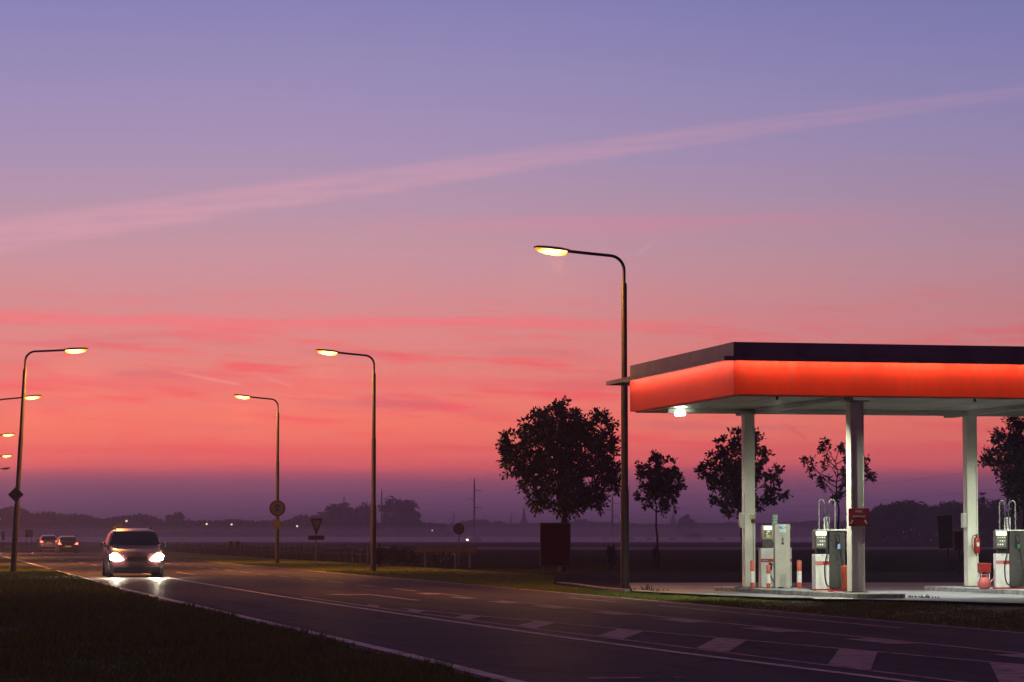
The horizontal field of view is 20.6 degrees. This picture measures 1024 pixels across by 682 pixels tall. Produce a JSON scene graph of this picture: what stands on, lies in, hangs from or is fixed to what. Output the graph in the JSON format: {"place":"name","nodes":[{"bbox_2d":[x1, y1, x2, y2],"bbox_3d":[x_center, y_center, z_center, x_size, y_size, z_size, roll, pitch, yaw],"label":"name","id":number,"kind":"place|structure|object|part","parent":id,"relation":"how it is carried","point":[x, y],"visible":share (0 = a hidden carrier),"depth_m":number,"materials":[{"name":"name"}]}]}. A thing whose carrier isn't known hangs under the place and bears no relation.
{"place":"outdoors","nodes":[
{"label":"outdoors","id":0,"kind":"place"},
{"bbox_2d":[114,524,122,528],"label":"dark sign","id":1,"kind":"object","parent":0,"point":[118,525],"visible":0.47,"depth_m":149.66,"materials":[{"name":"brown metal"}]},
{"bbox_2d":[0,543,495,681],"bbox_3d":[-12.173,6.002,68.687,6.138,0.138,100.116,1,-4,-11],"label":"grass","id":2,"kind":"structure","parent":0,"point":[72,600],"depth_m":32.33,"materials":[{"name":"green plant"}]},
{"bbox_2d":[0,433,14,436],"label":"street lamp","id":3,"kind":"object","parent":2,"relation":"on","point":[7,434],"visible":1,"depth_m":187.06,"materials":[{"name":"paint"}]},
{"bbox_2d":[0,395,41,400],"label":"street lamp","id":4,"kind":"object","parent":2,"relation":"on","point":[29,397],"visible":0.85,"depth_m":137.17,"materials":[{"name":"paint"}]},
{"bbox_2d":[25,530,32,548],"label":"road sign","id":5,"kind":"object","parent":2,"relation":"on","point":[28,533],"visible":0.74,"depth_m":319.23,"materials":[{"name":"metal"}]},
{"bbox_2d":[10,347,87,571],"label":"street lamp","id":6,"kind":"object","parent":2,"relation":"on","point":[18,486],"visible":0.97,"depth_m":102.42,"materials":[{"name":"metal"}]},
{"bbox_2d":[8,487,23,501],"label":"diamond sign","id":7,"kind":"object","parent":6,"relation":"attached to","point":[15,494],"visible":1,"depth_m":102.13,"materials":[{"name":"black metal"}]},
{"bbox_2d":[0,539,1006,678],"bbox_3d":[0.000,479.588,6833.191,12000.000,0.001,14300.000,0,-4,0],"label":"ground","id":8,"kind":"structure","parent":0,"point":[515,556],"depth_m":217.50,"materials":[{"name":"green plant"}]},
{"bbox_2d":[163,511,187,540],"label":"distant tree","id":9,"kind":"object","parent":8,"relation":"on","point":[174,523],"visible":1,"depth_m":1175.43,"materials":[{"name":"green plant"}]},
{"bbox_2d":[0,506,460,540],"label":"distant wood","id":10,"kind":"object","parent":8,"relation":"on","point":[82,527],"visible":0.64,"depth_m":1218.40,"materials":[{"name":"plant"}]},
{"bbox_2d":[229,541,232,554],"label":"gate post","id":11,"kind":"object","parent":8,"relation":"on","point":[230,547],"visible":1,"depth_m":205.31,"materials":[{"name":"brown wood"}]},
{"bbox_2d":[236,541,239,555],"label":"gate post","id":12,"kind":"object","parent":8,"relation":"on","point":[237,548],"visible":1,"depth_m":199.33,"materials":[{"name":"brown wood"}]},
{"bbox_2d":[160,542,388,563],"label":"stake fence","id":13,"kind":"object","parent":8,"relation":"on","point":[318,551],"visible":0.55,"depth_m":183.73,"materials":[{"name":"brown wood"}]},
{"bbox_2d":[317,502,356,540],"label":"distant tree","id":14,"kind":"object","parent":8,"relation":"on","point":[338,518],"visible":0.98,"depth_m":1194.41,"materials":[{"name":"green plant"}]},
{"bbox_2d":[351,502,377,540],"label":"distant tree","id":15,"kind":"object","parent":8,"relation":"on","point":[362,523],"visible":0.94,"depth_m":1195.59,"materials":[{"name":"green plant"}]},
{"bbox_2d":[381,489,387,540],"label":"power pole","id":16,"kind":"object","parent":8,"relation":"on","point":[381,520],"visible":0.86,"depth_m":1177.31,"materials":[{"name":"wood"}]},
{"bbox_2d":[377,495,423,540],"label":"distant tree","id":17,"kind":"object","parent":8,"relation":"on","point":[402,510],"visible":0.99,"depth_m":1175.15,"materials":[{"name":"green plant"}]},
{"bbox_2d":[395,548,421,565],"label":"shrub","id":18,"kind":"object","parent":8,"relation":"on","point":[412,555],"visible":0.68,"depth_m":129.52,"materials":[{"name":"green plant"}]},
{"bbox_2d":[430,553,456,565],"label":"shrub","id":19,"kind":"object","parent":8,"relation":"on","point":[434,558],"visible":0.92,"depth_m":129.44,"materials":[{"name":"green plant"}]},
{"bbox_2d":[416,546,476,567],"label":"guard rail","id":20,"kind":"object","parent":8,"relation":"on","point":[444,549],"visible":0.94,"depth_m":122.46,"materials":[{"name":"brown wood"}]},
{"bbox_2d":[453,523,464,565],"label":"round path sign","id":21,"kind":"object","parent":8,"relation":"on","point":[458,528],"visible":1,"depth_m":124.72,"materials":[{"name":"red metal"}]},
{"bbox_2d":[467,478,480,536],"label":"power pole","id":22,"kind":"object","parent":8,"relation":"on","point":[474,507],"visible":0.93,"depth_m":998.09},
{"bbox_2d":[379,479,478,519],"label":"power line","id":23,"kind":"object","parent":22,"relation":"attached to","point":[435,503],"visible":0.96,"depth_m":1065.36,"materials":[{"name":"black metal"}]},
{"bbox_2d":[466,537,481,541],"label":"crossing car","id":24,"kind":"object","parent":8,"relation":"on","point":[475,539],"visible":1,"depth_m":897.58,"materials":[{"name":"paint"}]},
{"bbox_2d":[540,523,570,573],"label":"red board","id":25,"kind":"object","parent":8,"relation":"on","point":[555,544],"visible":0.98,"depth_m":97.72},
{"bbox_2d":[495,395,628,571],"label":"round tree","id":26,"kind":"object","parent":8,"relation":"on","point":[553,437],"visible":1,"depth_m":105.33,"materials":[{"name":"green plant"}]},
{"bbox_2d":[605,494,616,541],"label":"power pole","id":27,"kind":"object","parent":8,"relation":"on","point":[612,536],"visible":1,"depth_m":997.82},
{"bbox_2d":[606,543,616,569],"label":"shrub","id":28,"kind":"object","parent":8,"relation":"on","point":[611,556],"visible":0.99,"depth_m":111.60,"materials":[{"name":"green plant"}]},
{"bbox_2d":[652,546,660,568],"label":"shrub","id":29,"kind":"object","parent":8,"relation":"on","point":[654,558],"visible":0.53,"depth_m":109.63,"materials":[{"name":"green plant"}]},
{"bbox_2d":[632,449,687,570],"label":"slim tree","id":30,"kind":"object","parent":8,"relation":"on","point":[665,487],"visible":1,"depth_m":107.62,"materials":[{"name":"green plant"}]},
{"bbox_2d":[441,519,889,539],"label":"distant wood","id":31,"kind":"object","parent":8,"relation":"on","point":[584,529],"visible":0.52,"depth_m":1721.36,"materials":[{"name":"green plant"}]},
{"bbox_2d":[675,514,695,536],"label":"distant tree","id":32,"kind":"object","parent":8,"relation":"on","point":[685,526],"visible":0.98,"depth_m":1494.67,"materials":[{"name":"green plant"}]},
{"bbox_2d":[684,533,702,541],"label":"barn","id":33,"kind":"structure","parent":8,"relation":"on","point":[693,537],"depth_m":975.63,"materials":[{"name":"brick"}]},
{"bbox_2d":[693,426,793,571],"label":"broad tree","id":34,"kind":"object","parent":8,"relation":"on","point":[730,477],"visible":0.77,"depth_m":99.64,"materials":[{"name":"green plant"}]},
{"bbox_2d":[553,571,1023,605],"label":"forecourt","id":35,"kind":"structure","parent":8,"relation":"on","point":[607,579],"depth_m":83.89,"materials":[{"name":"concrete"}]},
{"bbox_2d":[633,584,652,589],"bbox_3d":[3.027,5.664,64.546,0.432,0.214,0.290,2,-4,-23],"label":"weed tuft","id":36,"kind":"object","parent":35,"relation":"on","point":[646,586],"visible":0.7,"depth_m":64.60,"materials":[{"name":"green plant"}]},
{"bbox_2d":[629,582,1023,603],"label":"forecourt slab","id":37,"kind":"structure","parent":35,"relation":"on","point":[911,589],"depth_m":62.83,"materials":[{"name":"concrete"}]},
{"bbox_2d":[714,586,904,598],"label":"pump island","id":38,"kind":"structure","parent":37,"relation":"on","point":[827,593],"depth_m":57.82,"materials":[{"name":"concrete"}]},
{"bbox_2d":[737,412,758,587],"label":"column","id":39,"kind":"structure","parent":38,"relation":"on","point":[748,465],"depth_m":62.33,"materials":[{"name":"metal"}]},
{"bbox_2d":[739,513,744,527],"bbox_3d":[5.083,3.965,62.307,0.085,0.330,0.166,1,-4,-12],"label":"junction box","id":40,"kind":"object","parent":39,"relation":"attached to","point":[741,521],"visible":1,"depth_m":62.23,"materials":[{"name":"paint"}]},
{"bbox_2d":[751,519,754,559],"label":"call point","id":41,"kind":"structure","parent":39,"relation":"attached to","point":[752,520],"depth_m":62.21,"materials":[{"name":"plastic"}]},
{"bbox_2d":[750,560,754,588],"bbox_3d":[5.171,5.027,60.597,0.092,0.614,0.092,0,-4,0],"label":"bollard","id":42,"kind":"object","parent":38,"relation":"on","point":[751,574],"visible":1,"depth_m":60.56,"materials":[{"name":"metal"}]},
{"bbox_2d":[766,565,770,588],"bbox_3d":[5.561,5.110,61.092,0.090,0.517,0.090,0,-4,0],"label":"bollard","id":43,"kind":"object","parent":38,"relation":"on","point":[767,576],"visible":1,"depth_m":61.06,"materials":[{"name":"white paint"}]},
{"bbox_2d":[758,525,791,586],"bbox_3d":[5.825,4.759,62.258,0.684,1.360,0.543,0,-4,-3],"label":"fuel pump","id":44,"kind":"object","parent":38,"relation":"on","point":[765,552],"visible":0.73,"depth_m":62.11,"materials":[{"name":"white paint"}]},
{"bbox_2d":[773,524,789,587],"bbox_3d":[5.897,4.698,61.532,0.335,1.390,0.280,0,-4,-3],"label":"payment terminal","id":45,"kind":"object","parent":38,"relation":"on","point":[781,550],"visible":1,"depth_m":61.42,"materials":[{"name":"white metal"}]},
{"bbox_2d":[797,560,801,588],"bbox_3d":[6.222,5.056,60.996,0.105,0.610,0.105,0,-4,0],"label":"bollard","id":46,"kind":"object","parent":38,"relation":"on","point":[799,574],"visible":1,"depth_m":60.95,"materials":[{"name":"metal"}]},
{"bbox_2d":[810,499,846,589],"bbox_3d":[6.649,4.272,59.124,0.710,1.914,0.526,0,-4,-4],"label":"fuel pump","id":47,"kind":"object","parent":38,"relation":"on","point":[828,556],"visible":0.95,"depth_m":58.93,"materials":[{"name":"white paint"}]},
{"bbox_2d":[828,566,846,591],"bbox_3d":[6.716,4.857,57.576,0.552,0.530,0.256,1,-4,-10],"label":"bollard","id":48,"kind":"object","parent":38,"relation":"on","point":[844,576],"visible":0.58,"depth_m":57.51,"materials":[{"name":"red metal"}]},
{"bbox_2d":[841,400,868,592],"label":"column","id":49,"kind":"structure","parent":38,"relation":"on","point":[855,491],"depth_m":56.82,"materials":[{"name":"metal"}]},
{"bbox_2d":[606,342,1023,417],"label":"canopy","id":50,"kind":"object","parent":49,"relation":"on","point":[949,381],"visible":0.98,"depth_m":56.93,"materials":[{"name":"red metal"}]},
{"bbox_2d":[675,410,685,415],"bbox_3d":[3.723,1.584,62.117,0.238,0.146,0.120,-2,-5,28],"label":"flood light","id":51,"kind":"object","parent":50,"relation":"attached to","point":[681,413],"visible":1,"depth_m":62.08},
{"bbox_2d":[849,508,868,525],"bbox_3d":[6.986,3.550,56.730,0.415,0.360,0.018,0,-4,-7],"label":"red notice","id":52,"kind":"object","parent":49,"relation":"attached to","point":[858,516],"visible":1,"depth_m":56.73,"materials":[{"name":"red metal"}]},
{"bbox_2d":[814,598,852,598],"bbox_3d":[6.690,5.091,55.770,1.528,0.001,1.830,0,-4,0],"label":"forecourt marking","id":53,"kind":"object","parent":37,"relation":"on","point":[833,598],"visible":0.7,"depth_m":55.35,"materials":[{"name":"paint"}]},
{"bbox_2d":[924,586,1023,594],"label":"pump island","id":54,"kind":"structure","parent":37,"relation":"on","point":[973,589],"depth_m":61.61,"materials":[{"name":"concrete"}]},
{"bbox_2d":[958,415,980,586],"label":"column","id":55,"kind":"structure","parent":54,"relation":"on","point":[970,495],"depth_m":63.45,"materials":[{"name":"metal"}]},
{"bbox_2d":[961,513,966,527],"bbox_3d":[10.182,4.043,63.435,0.085,0.330,0.166,1,-4,-12],"label":"junction box","id":56,"kind":"object","parent":55,"relation":"attached to","point":[963,520],"visible":1,"depth_m":63.36,"materials":[{"name":"paint"}]},
{"bbox_2d":[972,534,980,555],"bbox_3d":[10.431,4.583,63.251,0.145,0.484,0.203,-3,-5,38],"label":"fire extinguisher","id":57,"kind":"object","parent":55,"relation":"attached to","point":[976,549],"visible":1,"depth_m":63.22,"materials":[{"name":"metal"}]},
{"bbox_2d":[977,563,991,578],"bbox_3d":[10.266,5.100,61.186,0.262,0.550,0.215,1,-4,-12],"label":"red container","id":58,"kind":"object","parent":54,"relation":"on","point":[983,567],"visible":0.92,"depth_m":61.11,"materials":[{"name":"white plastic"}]},
{"bbox_2d":[977,574,993,588],"bbox_3d":[10.148,5.160,60.402,0.316,0.321,0.271,3,-5,-41],"label":"watering can","id":59,"kind":"object","parent":54,"relation":"on","point":[983,582],"visible":1,"depth_m":60.29,"materials":[{"name":"red plastic"}]},
{"bbox_2d":[992,500,1023,588],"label":"fuel pump","id":60,"kind":"object","parent":54,"relation":"on","point":[1008,565],"visible":1,"depth_m":60.82,"materials":[{"name":"white paint"}]},
{"bbox_2d":[937,515,952,573],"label":"tilted board","id":61,"kind":"object","parent":35,"relation":"on","point":[945,535],"visible":0.94,"depth_m":95.74,"materials":[{"name":"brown wood"}]},
{"bbox_2d":[953,531,962,573],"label":"post box","id":62,"kind":"object","parent":35,"relation":"on","point":[958,540],"visible":0.93,"depth_m":93.67,"materials":[{"name":"red metal"}]},
{"bbox_2d":[799,437,877,528],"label":"sparse tree","id":63,"kind":"object","parent":8,"relation":"on","point":[839,494],"visible":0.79,"depth_m":99.92,"materials":[{"name":"green plant"}]},
{"bbox_2d":[841,499,1022,545],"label":"wood","id":64,"kind":"object","parent":8,"relation":"on","point":[895,520],"visible":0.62,"depth_m":459.68,"materials":[{"name":"plant"}]},
{"bbox_2d":[953,555,987,570],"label":"shrub","id":65,"kind":"object","parent":8,"relation":"on","point":[961,563],"visible":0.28,"depth_m":103.63,"materials":[{"name":"green plant"}]},
{"bbox_2d":[978,492,989,545],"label":"tall tree","id":66,"kind":"object","parent":8,"relation":"on","point":[982,515],"visible":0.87,"depth_m":438.92,"materials":[{"name":"green plant"}]},
{"bbox_2d":[984,499,1005,532],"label":"tall tree","id":67,"kind":"object","parent":8,"relation":"on","point":[992,516],"visible":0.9,"depth_m":428.90,"materials":[{"name":"green plant"}]},
{"bbox_2d":[977,417,1023,529],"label":"dark tree","id":68,"kind":"object","parent":8,"relation":"on","point":[1012,461],"visible":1,"depth_m":100.46,"materials":[{"name":"green plant"}]},
{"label":"power pole","id":69,"kind":"object","parent":8,"relation":"on","visible":0},
{"bbox_2d":[610,469,1002,524],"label":"power line","id":70,"kind":"object","parent":69,"relation":"hanging from","point":[811,505],"visible":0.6,"depth_m":754.65,"materials":[{"name":"black metal"}]},
{"bbox_2d":[0,543,1023,681],"bbox_3d":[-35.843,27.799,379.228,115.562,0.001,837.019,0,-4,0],"label":"road","id":71,"kind":"structure","parent":0,"point":[525,656],"depth_m":38.62,"materials":[{"name":"grey asphalt"}]},
{"bbox_2d":[37,535,56,550],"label":"leading car","id":72,"kind":"object","parent":71,"relation":"on","point":[46,542],"visible":0.66,"depth_m":263.39,"materials":[{"name":"silver metal"}]},
{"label":"rear window","id":73,"kind":"part","parent":72,"relation":"part of","materials":[{"name":"black glass"}]},
{"bbox_2d":[54,536,78,552],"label":"leading car","id":74,"kind":"object","parent":71,"relation":"on","point":[66,543],"visible":1,"depth_m":233.19,"materials":[{"name":"paint"}]},
{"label":"rear window","id":75,"kind":"part","parent":74,"relation":"part of","materials":[{"name":"black glass"}]},
{"bbox_2d":[101,527,167,576],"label":"oncoming car","id":76,"kind":"object","parent":71,"relation":"on","point":[132,550],"visible":1,"depth_m":90.29,"materials":[{"name":"paint"}]},
{"bbox_2d":[0,549,917,681],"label":"road marking","id":77,"kind":"object","parent":71,"relation":"on","point":[483,673],"visible":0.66,"depth_m":33.06,"materials":[{"name":"paint"}]},
{"bbox_2d":[87,554,1023,681],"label":"road marking","id":78,"kind":"object","parent":71,"relation":"on","point":[1019,655],"visible":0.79,"depth_m":38.49,"materials":[{"name":"paint"}]},
{"bbox_2d":[322,594,1023,681],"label":"road marking","id":79,"kind":"object","parent":71,"relation":"on","point":[1004,672],"visible":1,"depth_m":30.44,"materials":[{"name":"paint"}]},
{"bbox_2d":[0,0,1023,537],"label":"sky","id":80,"kind":"structure","parent":0,"point":[203,199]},
{"bbox_2d":[520,508,539,524],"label":"church","id":81,"kind":"structure","parent":0,"point":[523,521],"depth_m":1994.49,"materials":[{"name":"brick"}]},
{"bbox_2d":[81,549,1023,631],"bbox_3d":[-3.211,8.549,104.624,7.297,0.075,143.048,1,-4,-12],"label":"grass","id":82,"kind":"structure","parent":0,"point":[408,572],"depth_m":59.11,"materials":[{"name":"green plant"}]},
{"bbox_2d":[234,394,278,562],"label":"street lamp","id":83,"kind":"object","parent":82,"relation":"on","point":[240,396],"visible":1,"depth_m":139.85,"materials":[{"name":"metal"}]},
{"bbox_2d":[269,500,285,515],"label":"round sign","id":84,"kind":"object","parent":83,"relation":"attached to","point":[277,508],"visible":1,"depth_m":139.15,"materials":[{"name":"metal"}]},
{"bbox_2d":[272,518,282,529],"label":"priority sign","id":85,"kind":"object","parent":83,"relation":"attached to","point":[277,524],"visible":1,"depth_m":139.09,"materials":[{"name":"yellow metal"}]},
{"bbox_2d":[308,518,323,564],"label":"give way sign","id":86,"kind":"object","parent":82,"relation":"on","point":[316,523],"visible":1,"depth_m":131.69,"materials":[{"name":"red metal"}]},
{"bbox_2d":[316,349,375,570],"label":"street lamp","id":87,"kind":"object","parent":82,"relation":"on","point":[373,484],"visible":0.99,"depth_m":106.89,"materials":[{"name":"metal"}]},
{"bbox_2d":[376,543,387,566],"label":"shrub","id":88,"kind":"object","parent":82,"relation":"on","point":[380,555],"visible":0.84,"depth_m":123.59,"materials":[{"name":"green plant"}]},
{"bbox_2d":[384,545,406,565],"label":"shrub","id":89,"kind":"object","parent":82,"relation":"on","point":[391,559],"visible":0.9,"depth_m":127.50,"materials":[{"name":"green plant"}]},
{"bbox_2d":[534,245,628,588],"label":"street lamp","id":90,"kind":"object","parent":82,"relation":"on","point":[561,251],"visible":0.94,"depth_m":66.47,"materials":[{"name":"metal"}]},
{"bbox_2d":[557,582,629,592],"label":"kerb","id":91,"kind":"structure","parent":82,"relation":"on","point":[618,589],"depth_m":67.62,"materials":[{"name":"concrete"}]},
{"bbox_2d":[670,513,676,523],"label":"church","id":92,"kind":"structure","parent":0,"point":[673,519],"depth_m":2094.45,"materials":[{"name":"brick"}]},
{"bbox_2d":[772,514,777,524],"bbox_3d":[5.856,4.224,62.775,0.135,0.720,0.048,0,-4,-3],"label":"price board","id":93,"kind":"object","parent":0,"point":[774,518],"visible":0.62,"depth_m":62.77,"materials":[{"name":"plastic"}]}
]}

